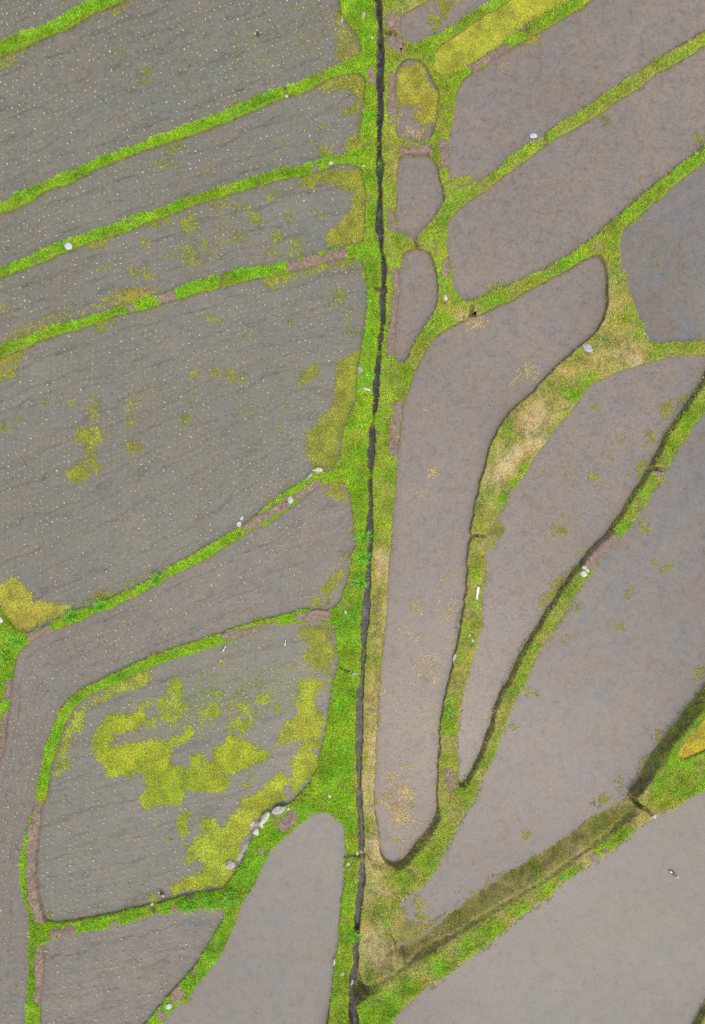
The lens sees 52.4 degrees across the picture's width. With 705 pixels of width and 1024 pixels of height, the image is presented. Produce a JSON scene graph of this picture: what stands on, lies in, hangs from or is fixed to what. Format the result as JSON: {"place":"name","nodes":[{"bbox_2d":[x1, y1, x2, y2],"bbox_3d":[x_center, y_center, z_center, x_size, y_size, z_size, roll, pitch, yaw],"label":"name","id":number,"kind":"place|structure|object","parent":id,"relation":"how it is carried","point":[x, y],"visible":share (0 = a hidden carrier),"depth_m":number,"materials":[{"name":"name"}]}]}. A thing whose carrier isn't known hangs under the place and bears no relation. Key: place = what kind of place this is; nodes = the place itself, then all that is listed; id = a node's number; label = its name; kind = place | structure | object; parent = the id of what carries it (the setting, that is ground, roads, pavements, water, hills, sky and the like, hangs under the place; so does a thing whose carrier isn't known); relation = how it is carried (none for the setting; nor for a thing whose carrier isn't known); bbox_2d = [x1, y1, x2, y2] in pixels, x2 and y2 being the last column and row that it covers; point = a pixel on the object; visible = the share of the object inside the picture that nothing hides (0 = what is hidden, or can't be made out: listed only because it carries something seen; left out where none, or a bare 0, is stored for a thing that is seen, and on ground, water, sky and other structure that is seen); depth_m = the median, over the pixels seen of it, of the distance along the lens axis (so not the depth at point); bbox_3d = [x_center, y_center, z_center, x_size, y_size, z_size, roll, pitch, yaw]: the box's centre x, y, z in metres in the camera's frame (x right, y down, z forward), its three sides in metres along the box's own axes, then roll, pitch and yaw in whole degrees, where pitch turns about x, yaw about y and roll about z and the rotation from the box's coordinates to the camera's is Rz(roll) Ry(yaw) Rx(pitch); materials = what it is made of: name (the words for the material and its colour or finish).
{"place":"outdoors","nodes":[
{"label":"outdoors","id":0,"kind":"place"},
{"bbox_2d":[0,609,21,765],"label":"paddy bund","id":1,"kind":"structure","parent":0,"point":[7,628],"depth_m":33.75,"materials":[{"name":"green plant"}]},
{"bbox_2d":[0,648,11,667],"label":"grass tuft","id":2,"kind":"object","parent":1,"relation":"on","point":[2,659],"visible":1,"depth_m":33.62,"materials":[{"name":"green plant"}]},
{"bbox_2d":[4,632,26,651],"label":"grass tuft","id":3,"kind":"object","parent":1,"relation":"on","point":[11,642],"visible":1,"depth_m":33.55,"materials":[{"name":"green plant"}]},
{"bbox_2d":[24,923,49,1023],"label":"paddy bund","id":4,"kind":"structure","parent":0,"point":[38,941],"depth_m":33.75,"materials":[{"name":"green plant"}]},
{"bbox_2d":[0,0,92,41],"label":"paddy water","id":5,"kind":"structure","parent":0,"point":[9,7],"depth_m":33.50,"materials":[{"name":"grey liquid"}]},
{"bbox_2d":[0,0,132,59],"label":"paddy bund","id":6,"kind":"structure","parent":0,"point":[72,18],"depth_m":33.40,"materials":[{"name":"green plant"}]},
{"bbox_2d":[40,909,224,1023],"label":"paddy water","id":7,"kind":"structure","parent":0,"point":[178,964],"depth_m":33.90,"materials":[{"name":"liquid"}]},
{"bbox_2d":[40,885,228,940],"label":"paddy bund","id":8,"kind":"structure","parent":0,"point":[51,930],"depth_m":33.80,"materials":[{"name":"green plant"}]},
{"bbox_2d":[181,897,195,916],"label":"grass tuft","id":9,"kind":"object","parent":8,"relation":"on","point":[189,903],"visible":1,"depth_m":33.63,"materials":[{"name":"green plant"}]},
{"bbox_2d":[199,893,218,911],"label":"grass tuft","id":10,"kind":"object","parent":8,"relation":"on","point":[208,902],"visible":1,"depth_m":33.62,"materials":[{"name":"green plant"}]},
{"bbox_2d":[0,481,354,1023],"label":"paddy water","id":11,"kind":"structure","parent":0,"point":[14,969],"depth_m":33.92,"materials":[{"name":"grey liquid"}]},
{"bbox_2d":[250,482,353,622],"bbox_3d":[-1.657,2.406,33.897,3.343,0.035,7.914,28,90,0],"label":"duckweed","id":12,"kind":"object","parent":11,"relation":"on","point":[327,590],"visible":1,"depth_m":33.90,"materials":[{"name":"yellow plant"}]},
{"bbox_2d":[18,606,339,926],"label":"paddy bund","id":13,"kind":"structure","parent":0,"point":[28,883],"depth_m":33.80,"materials":[{"name":"green plant"}]},
{"bbox_2d":[0,0,360,202],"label":"paddy water","id":14,"kind":"structure","parent":0,"point":[115,111],"depth_m":33.60,"materials":[{"name":"grey liquid"}]},
{"bbox_2d":[0,2,360,105],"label":"duckweed","id":15,"kind":"object","parent":14,"relation":"on","point":[345,46],"visible":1,"depth_m":33.58,"materials":[{"name":"plant"}]},
{"bbox_2d":[15,464,345,647],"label":"paddy bund","id":16,"kind":"structure","parent":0,"point":[279,506],"depth_m":33.71,"materials":[{"name":"green plant"}]},
{"bbox_2d":[63,605,76,624],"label":"grass tuft","id":17,"kind":"object","parent":16,"relation":"on","point":[69,617],"visible":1,"depth_m":33.52,"materials":[{"name":"green plant"}]},
{"bbox_2d":[93,597,107,611],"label":"grass tuft","id":18,"kind":"object","parent":16,"relation":"on","point":[97,604],"visible":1,"depth_m":33.51,"materials":[{"name":"green plant"}]},
{"bbox_2d":[147,573,163,586],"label":"grass tuft","id":19,"kind":"object","parent":16,"relation":"on","point":[154,576],"visible":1,"depth_m":33.52,"materials":[{"name":"green plant"}]},
{"bbox_2d":[287,496,292,503],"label":"stone","id":20,"kind":"object","parent":16,"relation":"on","point":[290,499],"visible":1,"depth_m":33.57,"materials":[{"name":"white stone"}]},
{"bbox_2d":[312,468,322,471],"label":"stone","id":21,"kind":"object","parent":16,"relation":"on","point":[318,469],"visible":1,"depth_m":33.66,"materials":[{"name":"white stone"}]},
{"bbox_2d":[0,55,362,214],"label":"paddy bund","id":22,"kind":"structure","parent":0,"point":[21,198],"depth_m":33.49,"materials":[{"name":"green plant"}]},
{"bbox_2d":[0,145,362,278],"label":"paddy bund","id":23,"kind":"structure","parent":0,"point":[352,157],"depth_m":33.56,"materials":[{"name":"green plant"}]},
{"bbox_2d":[64,242,71,249],"bbox_3d":[-13.311,-12.435,33.503,0.399,0.110,0.348,20,90,0],"label":"plastic bag","id":24,"kind":"object","parent":23,"relation":"on","point":[67,245],"visible":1,"depth_m":33.50,"materials":[{"name":"white plastic"}]},
{"bbox_2d":[0,242,364,358],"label":"paddy bund","id":25,"kind":"structure","parent":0,"point":[186,290],"depth_m":33.63,"materials":[{"name":"green plant"}]},
{"bbox_2d":[0,165,365,344],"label":"paddy water","id":26,"kind":"structure","parent":0,"point":[106,283],"depth_m":33.75,"materials":[{"name":"grey liquid"}]},
{"bbox_2d":[0,166,365,341],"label":"duckweed","id":27,"kind":"object","parent":26,"relation":"on","point":[334,177],"visible":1,"depth_m":33.73,"materials":[{"name":"plant"}]},
{"bbox_2d":[0,75,365,266],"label":"paddy water","id":28,"kind":"structure","parent":0,"point":[122,186],"depth_m":33.68,"materials":[{"name":"grey liquid"}]},
{"bbox_2d":[150,74,365,175],"bbox_3d":[-4.108,-17.335,33.658,10.826,0.038,3.579,-20,90,0],"label":"duckweed","id":29,"kind":"object","parent":28,"relation":"on","point":[329,86],"visible":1,"depth_m":33.66,"materials":[{"name":"yellow plant"}]},
{"bbox_2d":[0,259,367,631],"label":"paddy water","id":30,"kind":"structure","parent":0,"point":[214,457],"depth_m":33.82,"materials":[{"name":"grey liquid"}]},
{"bbox_2d":[0,259,367,631],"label":"duckweed","id":31,"kind":"object","parent":30,"relation":"on","point":[341,406],"visible":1,"depth_m":33.80,"materials":[{"name":"yellow plant"}]},
{"bbox_2d":[37,620,337,920],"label":"paddy water","id":32,"kind":"structure","parent":0,"point":[137,856],"depth_m":34.00,"materials":[{"name":"grey liquid"}]},
{"bbox_2d":[0,0,362,1023],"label":"rice seedlings","id":33,"kind":"object","parent":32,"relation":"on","point":[152,464],"visible":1,"depth_m":33.78,"materials":[{"name":"green plant"}]},
{"bbox_2d":[47,621,336,918],"bbox_3d":[-7.633,12.206,33.977,13.828,0.040,14.193,0,90,0],"label":"duckweed","id":34,"kind":"object","parent":32,"relation":"on","point":[167,794],"visible":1,"depth_m":33.97,"materials":[{"name":"plant"}]},
{"bbox_2d":[225,860,234,868],"bbox_3d":[-5.772,16.699,33.919,0.448,0.276,0.441,-20,90,0],"label":"boulder","id":35,"kind":"object","parent":32,"relation":"in","point":[229,864],"visible":1,"depth_m":33.83,"materials":[{"name":"grey stone"}]},
{"bbox_2d":[242,841,249,850],"bbox_3d":[-5.025,15.897,34.043,0.345,0.266,0.673,32,90,0],"label":"boulder","id":36,"kind":"object","parent":32,"relation":"in","point":[245,846],"visible":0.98,"depth_m":33.96,"materials":[{"name":"grey stone"}]},
{"bbox_2d":[250,821,258,830],"bbox_3d":[-4.631,14.868,34.038,0.487,0.346,0.479,30,90,0],"label":"boulder","id":37,"kind":"object","parent":32,"relation":"in","point":[254,825],"visible":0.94,"depth_m":33.91,"materials":[{"name":"brown stone"}]},
{"bbox_2d":[144,793,310,1023],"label":"paddy bund","id":38,"kind":"structure","parent":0,"point":[275,830],"depth_m":33.80,"materials":[{"name":"green plant"}]},
{"bbox_2d":[165,1003,171,1009],"bbox_3d":[-8.651,23.282,33.730,0.313,0.168,0.303,0,90,0],"label":"stone","id":39,"kind":"object","parent":38,"relation":"on","point":[168,1006],"visible":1,"depth_m":33.67,"materials":[{"name":"white stone"}]},
{"bbox_2d":[219,890,240,910],"bbox_3d":[-5.698,18.221,33.669,1.112,0.350,1.069,29,90,0],"label":"grass tuft","id":40,"kind":"object","parent":38,"relation":"on","point":[226,898],"visible":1,"depth_m":33.62,"materials":[{"name":"green plant"}]},
{"bbox_2d":[236,851,243,860],"bbox_3d":[-5.335,16.317,34.048,0.334,0.249,0.750,30,90,0],"label":"boulder","id":41,"kind":"object","parent":38,"relation":"on","point":[239,856],"visible":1,"depth_m":33.95,"materials":[{"name":"grey stone"}]},
{"bbox_2d":[253,828,258,835],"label":"boulder","id":42,"kind":"object","parent":38,"relation":"on","point":[256,831],"visible":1,"depth_m":33.72,"materials":[{"name":"stone"}]},
{"bbox_2d":[261,811,269,823],"bbox_3d":[-4.132,14.430,33.752,0.343,0.299,0.688,35,90,0],"label":"boulder","id":43,"kind":"object","parent":38,"relation":"on","point":[265,817],"visible":1,"depth_m":33.68,"materials":[{"name":"stone"}]},
{"bbox_2d":[272,806,284,813],"bbox_3d":[-3.485,14.037,33.772,0.660,0.262,0.384,-20,90,0],"label":"boulder","id":44,"kind":"object","parent":38,"relation":"on","point":[278,810],"visible":1,"depth_m":33.67,"materials":[{"name":"grey stone"}]},
{"bbox_2d":[162,812,344,1023],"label":"paddy water","id":45,"kind":"structure","parent":0,"point":[273,964],"depth_m":33.96,"materials":[{"name":"grey liquid"}]},
{"bbox_2d":[300,664,363,858],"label":"ditch bank","id":46,"kind":"structure","parent":0,"point":[335,775],"depth_m":33.80,"materials":[{"name":"green plant"}]},
{"bbox_2d":[328,852,360,1023],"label":"ditch bank","id":47,"kind":"structure","parent":0,"point":[338,1009],"depth_m":33.77,"materials":[{"name":"green plant"}]},
{"bbox_2d":[348,929,361,944],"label":"grass tuft","id":48,"kind":"object","parent":47,"relation":"on","point":[356,939],"visible":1,"depth_m":33.72,"materials":[{"name":"green plant"}]},
{"bbox_2d":[331,288,382,671],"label":"ditch bank","id":49,"kind":"structure","parent":0,"point":[354,445],"depth_m":33.72,"materials":[{"name":"green plant"}]},
{"bbox_2d":[346,607,358,623],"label":"grass tuft","id":50,"kind":"object","parent":49,"relation":"on","point":[353,617],"visible":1,"depth_m":33.65,"materials":[{"name":"green plant"}]},
{"bbox_2d":[351,573,369,591],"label":"grass tuft","id":51,"kind":"object","parent":49,"relation":"on","point":[362,583],"visible":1,"depth_m":33.55,"materials":[{"name":"green plant"}]},
{"bbox_2d":[353,528,371,547],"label":"grass tuft","id":52,"kind":"object","parent":49,"relation":"on","point":[367,534],"visible":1,"depth_m":33.55,"materials":[{"name":"green plant"}]},
{"bbox_2d":[355,548,372,566],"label":"grass tuft","id":53,"kind":"object","parent":49,"relation":"on","point":[365,554],"visible":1,"depth_m":33.53,"materials":[{"name":"green plant"}]},
{"bbox_2d":[338,0,382,293],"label":"ditch bank","id":54,"kind":"structure","parent":0,"point":[364,29],"depth_m":33.56,"materials":[{"name":"green plant"}]},
{"bbox_2d":[326,988,404,1023],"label":"terrace bank","id":55,"kind":"structure","parent":0,"point":[379,1010],"depth_m":33.08,"materials":[{"name":"green plant"}]},
{"bbox_2d":[350,0,385,1023],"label":"ditch water","id":56,"kind":"structure","parent":0,"point":[364,624],"depth_m":34.08,"materials":[{"name":"black liquid"}]},
{"bbox_2d":[355,543,390,848],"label":"ditch bank","id":57,"kind":"structure","parent":0,"point":[378,591],"depth_m":33.73,"materials":[{"name":"green plant"}]},
{"bbox_2d":[372,240,407,552],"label":"ditch bank","id":58,"kind":"structure","parent":0,"point":[393,394],"depth_m":33.71,"materials":[{"name":"green plant"}]},
{"bbox_2d":[377,0,404,242],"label":"ditch bank","id":59,"kind":"structure","parent":0,"point":[393,39],"depth_m":33.69,"materials":[{"name":"green plant"}]},
{"bbox_2d":[357,835,427,984],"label":"ditch bank","id":60,"kind":"structure","parent":0,"point":[381,902],"depth_m":33.63,"materials":[{"name":"green plant"}]},
{"bbox_2d":[391,0,429,21],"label":"paddy bund","id":61,"kind":"structure","parent":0,"point":[401,9],"depth_m":33.73,"materials":[{"name":"green plant"}]},
{"bbox_2d":[396,232,431,254],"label":"paddy bund","id":62,"kind":"structure","parent":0,"point":[405,244],"depth_m":33.74,"materials":[{"name":"green plant"}]},
{"bbox_2d":[395,250,436,362],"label":"paddy water","id":63,"kind":"structure","parent":0,"point":[418,290],"depth_m":33.98,"materials":[{"name":"liquid"}]},
{"bbox_2d":[396,251,434,325],"bbox_3d":[3.045,-9.974,33.956,1.829,0.032,4.978,5,90,0],"label":"duckweed","id":64,"kind":"object","parent":63,"relation":"on","point":[403,257],"visible":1,"depth_m":33.96,"materials":[{"name":"green plant"}]},
{"bbox_2d":[394,137,438,159],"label":"paddy bund","id":65,"kind":"structure","parent":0,"point":[403,147],"depth_m":33.71,"materials":[{"name":"brown soil"}]},
{"bbox_2d":[395,60,438,141],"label":"paddy water","id":66,"kind":"structure","parent":0,"point":[406,112],"depth_m":33.92,"materials":[{"name":"grey liquid"}]},
{"bbox_2d":[395,59,438,142],"bbox_3d":[3.081,-19.434,33.897,2.140,0.039,3.986,0,90,0],"label":"duckweed","id":67,"kind":"object","parent":66,"relation":"on","point":[427,99],"visible":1,"depth_m":33.89,"materials":[{"name":"yellow plant"}]},
{"bbox_2d":[395,156,442,239],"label":"paddy water","id":68,"kind":"structure","parent":0,"point":[419,198],"depth_m":33.95,"materials":[{"name":"liquid"}]},
{"bbox_2d":[396,156,441,232],"bbox_3d":[3.144,-14.861,33.927,2.236,0.032,3.994,0,90,0],"label":"duckweed","id":69,"kind":"object","parent":68,"relation":"on","point":[397,195],"visible":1,"depth_m":33.93,"materials":[{"name":"green plant"}]},
{"bbox_2d":[392,301,461,392],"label":"paddy bund","id":70,"kind":"structure","parent":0,"point":[442,319],"depth_m":33.73,"materials":[{"name":"green plant"}]},
{"bbox_2d":[418,55,457,194],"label":"paddy bund","id":71,"kind":"structure","parent":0,"point":[446,106],"depth_m":33.74,"materials":[{"name":"green plant"}]},
{"bbox_2d":[421,193,462,305],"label":"paddy bund","id":72,"kind":"structure","parent":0,"point":[434,230],"depth_m":33.76,"materials":[{"name":"green plant"}]},
{"bbox_2d":[400,0,491,44],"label":"paddy water","id":73,"kind":"structure","parent":0,"point":[418,29],"depth_m":33.88,"materials":[{"name":"grey liquid"}]},
{"bbox_2d":[405,0,468,44],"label":"duckweed","id":74,"kind":"object","parent":73,"relation":"on","point":[448,7],"visible":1,"depth_m":33.85,"materials":[{"name":"plant"}]},
{"bbox_2d":[400,0,510,63],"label":"paddy bund","id":75,"kind":"structure","parent":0,"point":[429,46],"depth_m":33.73,"materials":[{"name":"green plant"}]},
{"bbox_2d":[374,256,605,862],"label":"paddy water","id":76,"kind":"structure","parent":0,"point":[461,392],"depth_m":34.00,"materials":[{"name":"grey liquid"}]},
{"bbox_2d":[376,260,606,857],"bbox_3d":[4.221,1.408,33.977,7.675,0.038,30.445,19,90,0],"label":"duckweed","id":77,"kind":"object","parent":76,"relation":"on","point":[407,767],"visible":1,"depth_m":33.98,"materials":[{"name":"plant"}]},
{"bbox_2d":[433,0,559,70],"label":"paddy water","id":78,"kind":"structure","parent":0,"point":[525,27],"depth_m":33.90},
{"bbox_2d":[432,0,570,74],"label":"duckweed","id":79,"kind":"object","parent":78,"relation":"on","point":[474,55],"visible":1,"depth_m":33.87,"materials":[{"name":"yellow plant"}]},
{"bbox_2d":[351,793,669,1009],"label":"terrace bank","id":80,"kind":"structure","parent":0,"point":[467,930],"depth_m":33.10,"materials":[{"name":"green plant"}]},
{"bbox_2d":[442,0,592,94],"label":"paddy bund","id":81,"kind":"structure","parent":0,"point":[454,79],"depth_m":33.75,"materials":[{"name":"green plant"}]},
{"bbox_2d":[436,337,653,807],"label":"paddy bund","id":82,"kind":"structure","parent":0,"point":[530,423],"depth_m":33.71,"materials":[{"name":"green plant"}]},
{"bbox_2d":[444,707,456,719],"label":"grass tuft","id":83,"kind":"object","parent":82,"relation":"on","point":[451,714],"visible":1,"depth_m":33.61,"materials":[{"name":"green plant"}]},
{"bbox_2d":[582,343,592,352],"bbox_3d":[11.044,-7.707,33.650,0.579,0.194,0.362,30,90,0],"label":"stone","id":84,"kind":"object","parent":82,"relation":"on","point":[587,347],"visible":1,"depth_m":33.60,"materials":[{"name":"white stone"}]},
{"bbox_2d":[388,371,704,890],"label":"paddy bund","id":85,"kind":"structure","parent":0,"point":[416,866],"depth_m":33.47,"materials":[{"name":"green plant"}]},
{"bbox_2d":[580,571,586,576],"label":"stone","id":86,"kind":"object","parent":85,"relation":"on","point":[583,573],"visible":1,"depth_m":33.36,"materials":[{"name":"white stone"}]},
{"bbox_2d":[389,412,704,944],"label":"paddy water","id":87,"kind":"structure","parent":0,"point":[600,709],"depth_m":33.72,"materials":[{"name":"grey liquid"}]},
{"bbox_2d":[389,423,704,942],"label":"duckweed","id":88,"kind":"object","parent":87,"relation":"on","point":[408,928],"visible":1,"depth_m":33.70,"materials":[{"name":"green plant"}]},
{"bbox_2d":[391,790,704,1023],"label":"paddy water","id":89,"kind":"structure","parent":0,"point":[616,936],"depth_m":33.25,"materials":[{"name":"grey liquid"}]},
{"bbox_2d":[393,812,704,1019],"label":"duckweed","id":90,"kind":"object","parent":89,"relation":"on","point":[520,923],"visible":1,"depth_m":33.23,"materials":[{"name":"green plant"}]},
{"bbox_2d":[445,31,704,208],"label":"paddy bund","id":91,"kind":"structure","parent":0,"point":[601,104],"depth_m":33.79,"materials":[{"name":"green plant"}]},
{"bbox_2d":[446,47,704,300],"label":"paddy water","id":92,"kind":"structure","parent":0,"point":[560,197],"depth_m":33.95,"materials":[{"name":"liquid"}]},
{"bbox_2d":[447,46,704,300],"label":"duckweed","id":93,"kind":"object","parent":92,"relation":"on","point":[499,282],"visible":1,"depth_m":33.93,"materials":[{"name":"green plant"}]},
{"bbox_2d":[448,0,704,187],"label":"paddy water","id":94,"kind":"structure","parent":0,"point":[577,61],"depth_m":33.92,"materials":[{"name":"grey liquid"}]},
{"bbox_2d":[448,5,703,187],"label":"duckweed","id":95,"kind":"object","parent":94,"relation":"on","point":[454,181],"visible":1,"depth_m":33.90,"materials":[{"name":"plant"}]},
{"bbox_2d":[457,355,704,782],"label":"paddy water","id":96,"kind":"structure","parent":0,"point":[526,560],"depth_m":33.85,"materials":[{"name":"grey liquid"}]},
{"bbox_2d":[457,355,704,781],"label":"duckweed","id":97,"kind":"object","parent":96,"relation":"on","point":[492,531],"visible":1,"depth_m":33.83,"materials":[{"name":"green plant"}]},
{"bbox_2d":[459,144,704,321],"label":"paddy bund","id":98,"kind":"structure","parent":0,"point":[616,226],"depth_m":33.74,"materials":[{"name":"green plant"}]},
{"bbox_2d":[591,237,652,351],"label":"paddy bund","id":99,"kind":"structure","parent":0,"point":[620,328],"depth_m":33.68,"materials":[{"name":"green plant"}]},
{"bbox_2d":[619,163,704,343],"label":"paddy water","id":100,"kind":"structure","parent":0,"point":[676,217],"depth_m":33.80,"materials":[{"name":"grey liquid"}]},
{"bbox_2d":[628,165,703,340],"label":"duckweed","id":101,"kind":"object","parent":100,"relation":"on","point":[662,258],"visible":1,"depth_m":33.78,"materials":[{"name":"green plant"}]},
{"bbox_2d":[627,749,704,810],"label":"terrace bank","id":102,"kind":"structure","parent":0,"point":[681,781],"depth_m":32.99,"materials":[{"name":"green plant"}]},
{"bbox_2d":[632,686,704,791],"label":"terrace bank","id":103,"kind":"structure","parent":0,"point":[664,754],"depth_m":33.31,"materials":[{"name":"green plant"}]},
{"bbox_2d":[637,340,704,361],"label":"paddy bund","id":104,"kind":"structure","parent":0,"point":[654,351],"depth_m":33.68,"materials":[{"name":"green plant"}]},
{"bbox_2d":[679,725,703,757],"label":"paddy water","id":105,"kind":"structure","parent":0,"point":[691,743],"depth_m":33.14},
{"bbox_2d":[678,720,704,757],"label":"duckweed","id":106,"kind":"object","parent":105,"relation":"on","point":[699,746],"visible":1,"depth_m":33.11,"materials":[{"name":"yellow plant"}]},
{"bbox_2d":[693,1005,704,1023],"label":"terrace bank","id":107,"kind":"structure","parent":0,"point":[700,1018],"depth_m":33.10,"materials":[{"name":"green plant"}]}
]}

